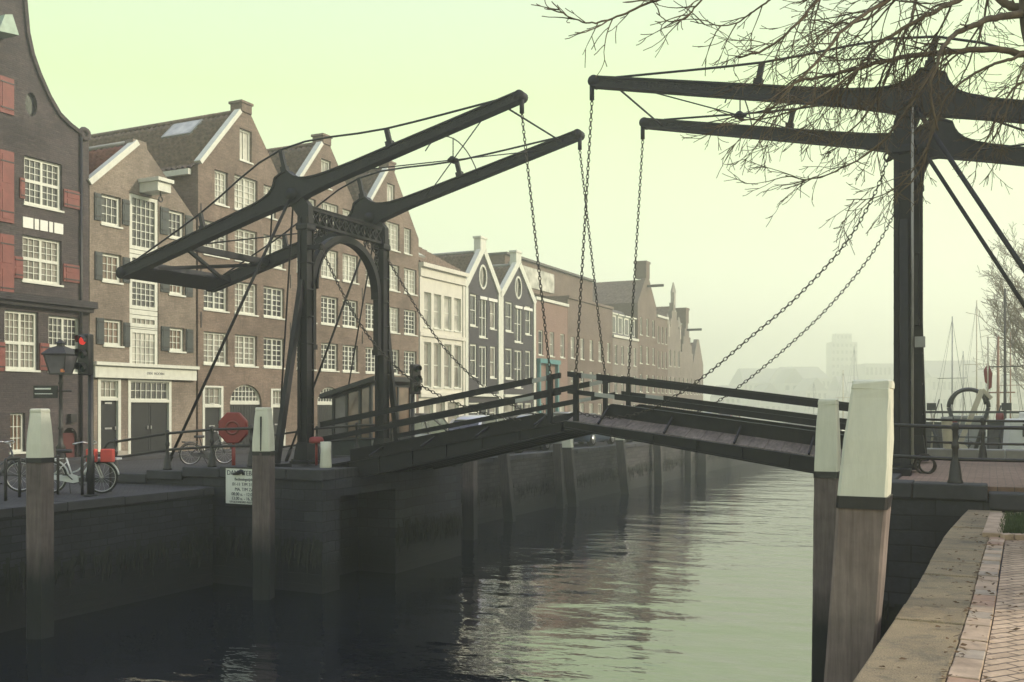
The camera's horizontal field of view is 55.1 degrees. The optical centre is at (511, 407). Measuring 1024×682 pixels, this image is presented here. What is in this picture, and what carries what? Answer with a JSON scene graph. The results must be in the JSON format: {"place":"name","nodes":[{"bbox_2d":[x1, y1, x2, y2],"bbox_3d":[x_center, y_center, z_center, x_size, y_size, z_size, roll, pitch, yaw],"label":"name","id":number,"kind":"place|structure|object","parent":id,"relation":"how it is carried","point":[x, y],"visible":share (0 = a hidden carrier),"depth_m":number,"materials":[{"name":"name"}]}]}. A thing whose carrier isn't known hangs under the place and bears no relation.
{"place":"outdoors","nodes":[
{"label":"outdoors","id":0,"kind":"place"},
{"bbox_2d":[0,443,331,467],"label":"pavement","id":1,"kind":"structure","parent":0,"point":[77,460],"depth_m":34.60,"materials":[{"name":"stone"}]},
{"bbox_2d":[0,457,431,478],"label":"road","id":2,"kind":"structure","parent":0,"point":[344,472],"depth_m":25.91,"materials":[{"name":"asphalt"}]},
{"bbox_2d":[33,340,77,473],"bbox_3d":[-11.795,0.020,25.277,1.060,3.520,0.680,0,0,6],"label":"street lamp","id":3,"kind":"object","parent":2,"relation":"on","point":[60,358],"visible":0.86,"depth_m":25.20,"materials":[{"name":"metal"}]},
{"bbox_2d":[218,412,247,464],"bbox_3d":[-6.698,0.910,23.598,0.684,1.580,0.205,0,0,0],"label":"lifebuoy box","id":4,"kind":"object","parent":2,"relation":"on","point":[232,420],"visible":0.89,"depth_m":23.52,"materials":[{"name":"red paint"}]},
{"bbox_2d":[309,437,331,467],"bbox_3d":[-4.264,1.070,21.938,0.688,0.820,0.331,0,0,43],"label":"beacon post","id":5,"kind":"object","parent":2,"relation":"on","point":[325,457],"visible":0.87,"depth_m":21.70,"materials":[{"name":"white paint"}]},
{"bbox_2d":[0,422,806,505],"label":"street","id":6,"kind":"structure","parent":0,"point":[13,498],"depth_m":22.38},
{"bbox_2d":[0,0,97,460],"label":"gabled house","id":7,"kind":"structure","parent":6,"relation":"on","point":[45,303],"depth_m":31.51,"materials":[{"name":"brick"}]},
{"bbox_2d":[9,413,25,453],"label":"window","id":8,"kind":"structure","parent":7,"relation":"in","point":[16,419],"depth_m":30.98,"materials":[{"name":"white paint"}]},
{"bbox_2d":[5,310,40,371],"bbox_3d":[-15.539,-2.086,31.032,0.240,1.920,1.298,0,0,26],"label":"window","id":9,"kind":"structure","parent":7,"relation":"in","point":[20,326],"depth_m":31.08,"materials":[{"name":"white paint"}]},
{"bbox_2d":[21,235,63,286],"bbox_3d":[-15.207,-4.711,31.712,0.240,1.512,1.549,0,0,26],"label":"window","id":10,"kind":"structure","parent":7,"relation":"in","point":[41,257],"depth_m":31.76,"materials":[{"name":"white paint"}]},
{"bbox_2d":[23,156,64,212],"bbox_3d":[-15.191,-7.198,31.746,0.240,1.589,1.510,0,0,26],"label":"window","id":11,"kind":"structure","parent":7,"relation":"in","point":[42,178],"depth_m":31.77,"materials":[{"name":"white paint"}]},
{"bbox_2d":[47,315,77,373],"bbox_3d":[-14.837,-2.062,32.471,0.240,1.888,1.339,0,0,26],"label":"window","id":12,"kind":"structure","parent":7,"relation":"in","point":[65,329],"depth_m":32.58,"materials":[{"name":"white paint"}]},
{"bbox_2d":[74,334,97,496],"bbox_3d":[-8.481,0.160,19.550,0.280,3.240,0.540,0,0,18],"label":"traffic light","id":13,"kind":"object","parent":6,"relation":"on","point":[84,353],"visible":0.98,"depth_m":19.60,"materials":[{"name":"black paint"}]},
{"bbox_2d":[54,441,121,493],"bbox_3d":[-9.000,1.238,20.300,1.801,1.080,0.616,0,0,2],"label":"bicycle","id":14,"kind":"object","parent":6,"relation":"on","point":[106,456],"visible":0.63,"depth_m":20.25,"materials":[{"name":"metal"}]},
{"bbox_2d":[87,138,199,454],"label":"gabled house","id":15,"kind":"structure","parent":6,"relation":"on","point":[146,368],"depth_m":35.21,"materials":[{"name":"brown brick"}]},
{"bbox_2d":[101,400,115,448],"bbox_3d":[-14.043,0.761,34.112,0.110,1.998,0.733,0,0,26],"label":"door","id":16,"kind":"structure","parent":15,"relation":"in","point":[108,408],"depth_m":34.12,"materials":[{"name":"black paint"}]},
{"bbox_2d":[100,194,122,228],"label":"window","id":17,"kind":"structure","parent":15,"relation":"in","point":[110,205],"depth_m":34.28,"materials":[{"name":"white paint"}]},
{"bbox_2d":[101,253,123,284],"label":"window","id":18,"kind":"structure","parent":15,"relation":"in","point":[111,262],"depth_m":34.29,"materials":[{"name":"white paint"}]},
{"bbox_2d":[103,319,124,347],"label":"window","id":19,"kind":"structure","parent":15,"relation":"in","point":[111,327],"depth_m":34.36,"materials":[{"name":"white paint"}]},
{"bbox_2d":[131,402,147,453],"bbox_3d":[-13.434,0.789,35.359,0.110,1.942,0.889,0,0,26],"label":"door","id":20,"kind":"structure","parent":15,"relation":"in","point":[139,410],"depth_m":35.37,"materials":[{"name":"black paint"}]},
{"bbox_2d":[130,193,156,251],"bbox_3d":[-13.348,-6.645,35.513,0.070,1.958,1.311,0,0,26],"label":"window","id":21,"kind":"structure","parent":15,"relation":"in","point":[143,210],"depth_m":35.53,"materials":[{"name":"white paint"}]},
{"bbox_2d":[130,279,156,310],"bbox_3d":[-13.348,-4.077,35.513,0.070,1.097,1.311,0,0,26],"label":"window","id":22,"kind":"structure","parent":15,"relation":"in","point":[143,294],"depth_m":35.53,"materials":[{"name":"white paint"}]},
{"bbox_2d":[130,314,156,328],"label":"window","id":23,"kind":"structure","parent":15,"relation":"in","point":[135,320],"depth_m":35.53,"materials":[{"name":"white paint"}]},
{"bbox_2d":[130,329,156,363],"bbox_3d":[-13.348,-2.051,35.513,0.070,1.511,1.311,0,0,26],"label":"window","id":24,"kind":"structure","parent":15,"relation":"in","point":[143,343],"depth_m":35.56,"materials":[{"name":"white paint"}]},
{"bbox_2d":[131,381,167,399],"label":"transom window","id":25,"kind":"structure","parent":15,"relation":"in","point":[140,390],"depth_m":35.84,"materials":[{"name":"white paint"}]},
{"bbox_2d":[148,402,166,452],"bbox_3d":[-13.040,0.789,36.168,0.110,1.942,0.889,0,0,26],"label":"door","id":26,"kind":"structure","parent":15,"relation":"in","point":[157,411],"depth_m":36.13,"materials":[{"name":"black paint"}]},
{"bbox_2d":[168,210,181,239],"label":"window","id":27,"kind":"structure","parent":15,"relation":"in","point":[175,218],"depth_m":37.01,"materials":[{"name":"white paint"}]},
{"bbox_2d":[168,327,186,352],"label":"window","id":28,"kind":"structure","parent":15,"relation":"in","point":[176,334],"depth_m":37.05,"materials":[{"name":"white paint"}]},
{"bbox_2d":[178,431,235,463],"bbox_3d":[-9.455,1.238,30.500,1.801,1.080,0.616,0,0,-34],"label":"bicycle","id":29,"kind":"object","parent":6,"relation":"on","point":[200,454],"visible":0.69,"depth_m":30.36,"materials":[{"name":"metal"}]},
{"bbox_2d":[89,99,418,450],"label":"warehouse","id":30,"kind":"structure","parent":6,"relation":"on","point":[203,161],"depth_m":41.67,"materials":[{"name":"brown brick"}]},
{"bbox_2d":[205,403,218,449],"bbox_3d":[-11.830,0.790,38.647,0.110,1.940,0.888,0,0,26],"label":"door","id":31,"kind":"structure","parent":30,"relation":"in","point":[211,413],"depth_m":38.61,"materials":[{"name":"black paint"}]},
{"bbox_2d":[203,331,229,365],"bbox_3d":[-11.754,-2.308,38.805,0.250,1.325,1.450,0,0,26],"label":"window","id":32,"kind":"structure","parent":30,"relation":"in","point":[212,340],"depth_m":38.81,"materials":[{"name":"white paint"}]},
{"bbox_2d":[203,288,229,312],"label":"window","id":33,"kind":"structure","parent":30,"relation":"in","point":[213,301],"depth_m":38.95,"materials":[{"name":"white paint"}]},
{"bbox_2d":[214,170,229,207],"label":"window","id":34,"kind":"structure","parent":30,"relation":"in","point":[220,177],"depth_m":39.18,"materials":[{"name":"white paint"}]},
{"bbox_2d":[234,229,254,262],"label":"window","id":35,"kind":"structure","parent":30,"relation":"in","point":[247,247],"depth_m":40.42,"materials":[{"name":"white paint"}]},
{"bbox_2d":[234,175,255,210],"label":"window","id":36,"kind":"structure","parent":30,"relation":"in","point":[245,189],"depth_m":40.42,"materials":[{"name":"white paint"}]},
{"bbox_2d":[234,334,258,367],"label":"window","id":37,"kind":"structure","parent":30,"relation":"in","point":[244,344],"depth_m":40.42,"materials":[{"name":"white paint"}]},
{"bbox_2d":[234,282,258,316],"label":"window","id":38,"kind":"structure","parent":30,"relation":"in","point":[248,307],"depth_m":40.49,"materials":[{"name":"white paint"}]},
{"bbox_2d":[239,129,253,164],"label":"window","id":39,"kind":"structure","parent":30,"relation":"in","point":[244,135],"depth_m":40.49,"materials":[{"name":"white paint"}]},
{"bbox_2d":[263,337,284,368],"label":"window","id":40,"kind":"structure","parent":30,"relation":"in","point":[272,346],"depth_m":41.99,"materials":[{"name":"white paint"}]},
{"bbox_2d":[263,286,284,319],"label":"window","id":41,"kind":"structure","parent":30,"relation":"in","point":[272,296],"depth_m":41.99,"materials":[{"name":"white paint"}]},
{"bbox_2d":[321,343,339,371],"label":"window","id":42,"kind":"structure","parent":30,"relation":"in","point":[329,365],"depth_m":45.65,"materials":[{"name":"white paint"}]},
{"bbox_2d":[321,296,339,326],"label":"window","id":43,"kind":"structure","parent":30,"relation":"in","point":[328,304],"depth_m":45.61,"materials":[{"name":"white paint"}]},
{"bbox_2d":[321,250,339,280],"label":"window","id":44,"kind":"structure","parent":30,"relation":"in","point":[331,255],"depth_m":45.67,"materials":[{"name":"white paint"}]},
{"bbox_2d":[342,299,357,328],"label":"window","id":45,"kind":"structure","parent":30,"relation":"in","point":[349,321],"depth_m":47.06,"materials":[{"name":"white paint"}]},
{"bbox_2d":[342,345,358,372],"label":"window","id":46,"kind":"structure","parent":30,"relation":"in","point":[348,350],"depth_m":46.96,"materials":[{"name":"white paint"}]},
{"bbox_2d":[342,254,358,284],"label":"window","id":47,"kind":"structure","parent":30,"relation":"in","point":[349,261],"depth_m":46.96,"materials":[{"name":"white paint"}]},
{"bbox_2d":[116,89,615,477],"bbox_3d":[-3.354,-2.366,24.817,12.328,8.251,7.570,0,0,26],"label":"drawbridge","id":48,"kind":"object","parent":6,"relation":"on","point":[383,453],"visible":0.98,"depth_m":22.75,"materials":[{"name":"metal"}]},
{"bbox_2d":[320,376,422,457],"bbox_3d":[-4.085,0.462,28.750,1.850,2.677,2.600,0,0,26],"label":"cabin","id":49,"kind":"object","parent":6,"relation":"on","point":[357,397],"visible":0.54,"depth_m":27.87,"materials":[{"name":"paint"}]},
{"bbox_2d":[348,391,357,436],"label":"window","id":50,"kind":"structure","parent":49,"relation":"in","point":[352,397],"depth_m":27.83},
{"bbox_2d":[399,387,408,432],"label":"window","id":51,"kind":"structure","parent":49,"relation":"in","point":[403,391],"depth_m":29.07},
{"bbox_2d":[419,247,468,423],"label":"stucco house","id":52,"kind":"structure","parent":6,"relation":"on","point":[442,284],"depth_m":54.78,"materials":[{"name":"white paint"}]},
{"bbox_2d":[433,236,501,414],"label":"trimmed house","id":53,"kind":"structure","parent":6,"relation":"on","point":[483,290],"depth_m":59.21,"materials":[{"name":"paint"}]},
{"bbox_2d":[492,250,536,412],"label":"trimmed house","id":54,"kind":"structure","parent":6,"relation":"on","point":[518,329],"depth_m":63.60,"materials":[{"name":"paint"}]},
{"bbox_2d":[488,252,613,414],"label":"brick block","id":55,"kind":"structure","parent":6,"relation":"on","point":[560,285],"depth_m":74.21,"materials":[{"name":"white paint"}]},
{"bbox_2d":[535,296,568,413],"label":"brick house","id":56,"kind":"structure","parent":6,"relation":"on","point":[556,315],"depth_m":68.68,"materials":[{"name":"brick"}]},
{"bbox_2d":[574,413,614,445],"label":"car","id":57,"kind":"object","parent":6,"relation":"on","point":[591,440],"visible":0.3,"depth_m":45.28,"materials":[{"name":"metal"}]},
{"bbox_2d":[613,310,638,406],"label":"dormer house","id":58,"kind":"structure","parent":6,"relation":"on","point":[621,330],"depth_m":81.99,"materials":[{"name":"white paint"}]},
{"bbox_2d":[593,261,663,405],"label":"brick house","id":59,"kind":"structure","parent":6,"relation":"on","point":[617,295],"depth_m":87.20,"materials":[{"name":"brick"}]},
{"bbox_2d":[656,314,668,407],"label":"brick house","id":60,"kind":"structure","parent":6,"relation":"on","point":[661,347],"depth_m":91.20,"materials":[{"name":"white paint"}]},
{"bbox_2d":[656,282,681,408],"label":"step gabled house","id":61,"kind":"structure","parent":6,"relation":"on","point":[674,348],"depth_m":94.93,"materials":[{"name":"brick"}]},
{"bbox_2d":[675,308,701,410],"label":"step gabled house","id":62,"kind":"structure","parent":6,"relation":"on","point":[686,358],"depth_m":98.65,"materials":[{"name":"brick"}]},
{"bbox_2d":[691,339,702,410],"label":"brick house","id":63,"kind":"structure","parent":6,"relation":"on","point":[697,363],"depth_m":102.39,"materials":[{"name":"white paint"}]},
{"bbox_2d":[0,417,995,681],"bbox_3d":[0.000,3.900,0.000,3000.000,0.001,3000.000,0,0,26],"label":"water","id":64,"kind":"structure","parent":0,"point":[708,577],"depth_m":18.49,"materials":[{"name":"green liquid"}]},
{"bbox_2d":[25,409,54,638],"bbox_3d":[-8.037,2.260,16.714,0.502,4.480,0.439,0,0,0],"label":"mooring post","id":65,"kind":"object","parent":64,"relation":"in","point":[39,459],"visible":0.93,"depth_m":16.53,"materials":[{"name":"white paint"}]},
{"bbox_2d":[0,486,213,632],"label":"quay wall","id":66,"kind":"structure","parent":64,"relation":"in","point":[91,525],"depth_m":19.20,"materials":[{"name":"stone"}]},
{"bbox_2d":[252,407,275,599],"bbox_3d":[-5.072,2.250,20.053,0.393,4.500,0.394,0,0,4],"label":"mooring post","id":67,"kind":"object","parent":64,"relation":"in","point":[263,514],"visible":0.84,"depth_m":19.88,"materials":[{"name":"white paint"}]},
{"bbox_2d":[79,455,462,593],"bbox_3d":[-7.108,3.200,25.358,9.990,3.800,6.070,0,0,26],"label":"bridge abutment","id":68,"kind":"object","parent":64,"relation":"in","point":[351,523],"visible":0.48,"depth_m":22.16,"materials":[{"name":"stone"}]},
{"bbox_2d":[103,425,253,472],"bbox_3d":[-7.598,1.020,22.493,4.978,1.280,0.228,0,0,26],"label":"railing","id":69,"kind":"object","parent":68,"relation":"on","point":[211,460],"visible":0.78,"depth_m":22.37,"materials":[{"name":"metal"}]},
{"bbox_2d":[225,467,251,505],"bbox_3d":[-5.810,1.715,21.278,1.100,0.820,0.105,0,0,26],"label":"notice sign","id":70,"kind":"object","parent":68,"relation":"attached to","point":[238,485],"visible":0.72,"depth_m":21.36,"materials":[{"name":"metal"}]},
{"bbox_2d":[274,421,392,457],"bbox_3d":[-5.133,1.020,27.537,4.340,1.280,0.200,0,0,26],"label":"railing","id":71,"kind":"object","parent":68,"relation":"on","point":[356,426],"visible":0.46,"depth_m":27.21,"materials":[{"name":"metal"}]},
{"bbox_2d":[410,364,421,437],"bbox_3d":[-2.653,0.300,26.892,0.280,2.960,0.540,0,0,-34],"label":"traffic light","id":72,"kind":"object","parent":68,"relation":"on","point":[415,371],"visible":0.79,"depth_m":26.82,"materials":[{"name":"black paint"}]},
{"bbox_2d":[2,455,901,629],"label":"weeds","id":73,"kind":"object","parent":64,"relation":"on","point":[189,544],"visible":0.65,"depth_m":20.86,"materials":[{"name":"plant"}]},
{"bbox_2d":[462,461,477,539],"bbox_3d":[-1.245,2.651,29.043,0.370,3.698,0.369,0,0,18],"label":"mooring post","id":74,"kind":"object","parent":64,"relation":"in","point":[469,498],"visible":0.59,"depth_m":28.88,"materials":[{"name":"wood"}]},
{"bbox_2d":[498,453,515,521],"bbox_3d":[-0.173,2.810,33.655,0.673,3.380,0.362,0,0,18],"label":"mooring post","id":75,"kind":"object","parent":64,"relation":"in","point":[506,486],"visible":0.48,"depth_m":33.50,"materials":[{"name":"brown wood"}]},
{"bbox_2d":[553,443,564,508],"bbox_3d":[1.831,2.951,37.974,0.453,3.098,0.308,0,0,18],"label":"mooring post","id":76,"kind":"object","parent":64,"relation":"in","point":[558,477],"visible":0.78,"depth_m":37.84,"materials":[{"name":"wood"}]},
{"bbox_2d":[562,439,578,506],"bbox_3d":[2.317,2.725,38.737,0.732,3.550,0.402,0,0,18],"label":"mooring post","id":77,"kind":"object","parent":64,"relation":"in","point":[570,473],"visible":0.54,"depth_m":38.57,"materials":[{"name":"white paint"}]},
{"bbox_2d":[615,438,629,493],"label":"mooring post","id":78,"kind":"object","parent":64,"relation":"in","point":[622,467],"visible":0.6,"depth_m":44.09,"materials":[{"name":"white paint"}]},
{"bbox_2d":[461,425,841,527],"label":"quay wall","id":79,"kind":"structure","parent":64,"relation":"in","point":[531,467],"depth_m":40.89,"materials":[{"name":"stone"}]},
{"bbox_2d":[653,445,662,484],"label":"mooring post","id":80,"kind":"object","parent":64,"relation":"in","point":[658,467],"visible":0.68,"depth_m":49.21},
{"bbox_2d":[811,399,840,681],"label":"mooring post","id":81,"kind":"object","parent":64,"relation":"in","point":[827,465],"visible":0.82,"depth_m":12.87,"materials":[{"name":"white paint"}]},
{"bbox_2d":[824,380,894,681],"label":"mooring post","id":82,"kind":"object","parent":64,"relation":"in","point":[864,503],"visible":0.96,"depth_m":6.73,"materials":[{"name":"white paint"}]},
{"bbox_2d":[853,510,1001,681],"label":"quay wall","id":83,"kind":"structure","parent":64,"relation":"in","point":[908,636],"depth_m":6.55,"materials":[{"name":"stone"}]},
{"bbox_2d":[880,461,1023,639],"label":"bridge abutment","id":84,"kind":"object","parent":64,"relation":"in","point":[925,516],"visible":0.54,"depth_m":13.78,"materials":[{"name":"stone"}]},
{"bbox_2d":[563,35,1023,475],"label":"drawbridge","id":85,"kind":"object","parent":84,"relation":"on","point":[780,445],"visible":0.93,"depth_m":18.64,"materials":[{"name":"metal"}]},
{"bbox_2d":[893,422,1023,483],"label":"railing","id":86,"kind":"object","parent":84,"relation":"on","point":[955,475],"visible":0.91,"depth_m":13.73,"materials":[{"name":"metal"}]},
{"bbox_2d":[926,336,1023,448],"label":"work boat","id":87,"kind":"object","parent":64,"relation":"on","point":[969,435],"visible":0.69,"depth_m":33.52,"materials":[{"name":"paint"}]},
{"bbox_2d":[982,288,1023,419],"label":"sailing boat","id":88,"kind":"object","parent":64,"relation":"on","point":[1004,380],"visible":0.25,"depth_m":50.36,"materials":[{"name":"paint"}]},
{"bbox_2d":[1002,412,1023,449],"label":"cabin boat","id":89,"kind":"object","parent":64,"relation":"on","point":[1013,436],"visible":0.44,"depth_m":26.95,"materials":[{"name":"white"}]},
{"bbox_2d":[28,0,1023,400],"label":"sky","id":90,"kind":"structure","parent":0,"point":[306,68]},
{"bbox_2d":[740,413,1009,417],"bbox_3d":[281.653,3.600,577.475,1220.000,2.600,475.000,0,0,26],"label":"terrain","id":91,"kind":"structure","parent":0,"point":[939,415],"depth_m":370.77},
{"bbox_2d":[729,368,777,405],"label":"hall","id":92,"kind":"structure","parent":91,"relation":"on","point":[763,376],"depth_m":536.07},
{"bbox_2d":[748,383,781,409],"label":"house","id":93,"kind":"structure","parent":91,"relation":"on","point":[768,388],"depth_m":427.35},
{"bbox_2d":[772,368,802,411],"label":"gabled house","id":94,"kind":"structure","parent":91,"relation":"on","point":[786,381],"depth_m":445.50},
{"bbox_2d":[769,367,829,388],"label":"hall","id":95,"kind":"structure","parent":91,"relation":"on","point":[815,372],"depth_m":502.83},
{"bbox_2d":[792,378,827,412],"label":"house","id":96,"kind":"structure","parent":91,"relation":"on","point":[804,387],"depth_m":417.45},
{"bbox_2d":[826,342,857,382],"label":"tower block","id":97,"kind":"structure","parent":91,"relation":"on","point":[838,354],"depth_m":544.50,"materials":[{"name":"concrete"}]},
{"bbox_2d":[827,376,858,412],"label":"house","id":98,"kind":"structure","parent":91,"relation":"on","point":[833,389],"depth_m":428.92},
{"bbox_2d":[840,363,893,380],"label":"hall","id":99,"kind":"structure","parent":91,"relation":"on","point":[875,371],"depth_m":478.50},
{"bbox_2d":[924,361,993,410],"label":"hall","id":100,"kind":"structure","parent":91,"relation":"on","point":[932,370],"depth_m":429.00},
{"bbox_2d":[992,374,1023,410],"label":"house","id":101,"kind":"structure","parent":91,"relation":"on","point":[1015,397],"depth_m":437.25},
{"bbox_2d":[899,460,1023,492],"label":"road","id":102,"kind":"structure","parent":0,"point":[1003,476],"depth_m":16.24,"materials":[{"name":"brick"}]},
{"bbox_2d":[926,418,1023,457],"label":"railing","id":103,"kind":"object","parent":102,"relation":"on","point":[982,449],"visible":0.76,"depth_m":20.17,"materials":[{"name":"metal"}]},
{"bbox_2d":[927,448,1023,458],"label":"parapet","id":104,"kind":"structure","parent":102,"relation":"on","point":[993,453],"depth_m":20.57,"materials":[{"name":"concrete"}]},
{"bbox_2d":[980,512,1023,681],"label":"pavement","id":105,"kind":"structure","parent":0,"point":[1005,650],"depth_m":6.40,"materials":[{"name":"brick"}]},
{"bbox_2d":[531,0,770,77],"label":"tree","id":106,"kind":"object","parent":105,"relation":"on","point":[678,20],"visible":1,"depth_m":6.57,"materials":[{"name":"brown plant"}]},
{"bbox_2d":[681,0,1023,254],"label":"tree","id":107,"kind":"object","parent":105,"relation":"on","point":[1016,10],"visible":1,"depth_m":8.95,"materials":[{"name":"brown plant"}]},
{"bbox_2d":[880,513,1023,681],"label":"leaves","id":108,"kind":"object","parent":105,"relation":"on","point":[964,644],"visible":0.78,"depth_m":6.70,"materials":[{"name":"brown plant"}]},
{"bbox_2d":[946,513,1010,681],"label":"brick border","id":109,"kind":"object","parent":105,"relation":"on","point":[968,666],"visible":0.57,"depth_m":6.36,"materials":[{"name":"brick"}]},
{"bbox_2d":[982,512,1023,539],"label":"bed edging","id":110,"kind":"object","parent":105,"relation":"on","point":[993,521],"visible":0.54,"depth_m":10.80,"materials":[{"name":"stone"}]},
{"bbox_2d":[997,510,1023,536],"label":"grass","id":111,"kind":"structure","parent":105,"relation":"on","point":[1013,522],"depth_m":11.42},
{"bbox_2d":[1011,413,1018,417],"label":"ground","id":112,"kind":"structure","parent":0,"point":[1015,415],"depth_m":240.85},
{"bbox_2d":[966,223,1023,368],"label":"tree","id":113,"kind":"object","parent":112,"relation":"on","point":[1012,320],"visible":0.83,"depth_m":62.33,"materials":[{"name":"plant"}]},
{"bbox_2d":[972,306,1023,388],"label":"tree","id":114,"kind":"object","parent":112,"relation":"on","point":[1020,376],"visible":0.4,"depth_m":105.53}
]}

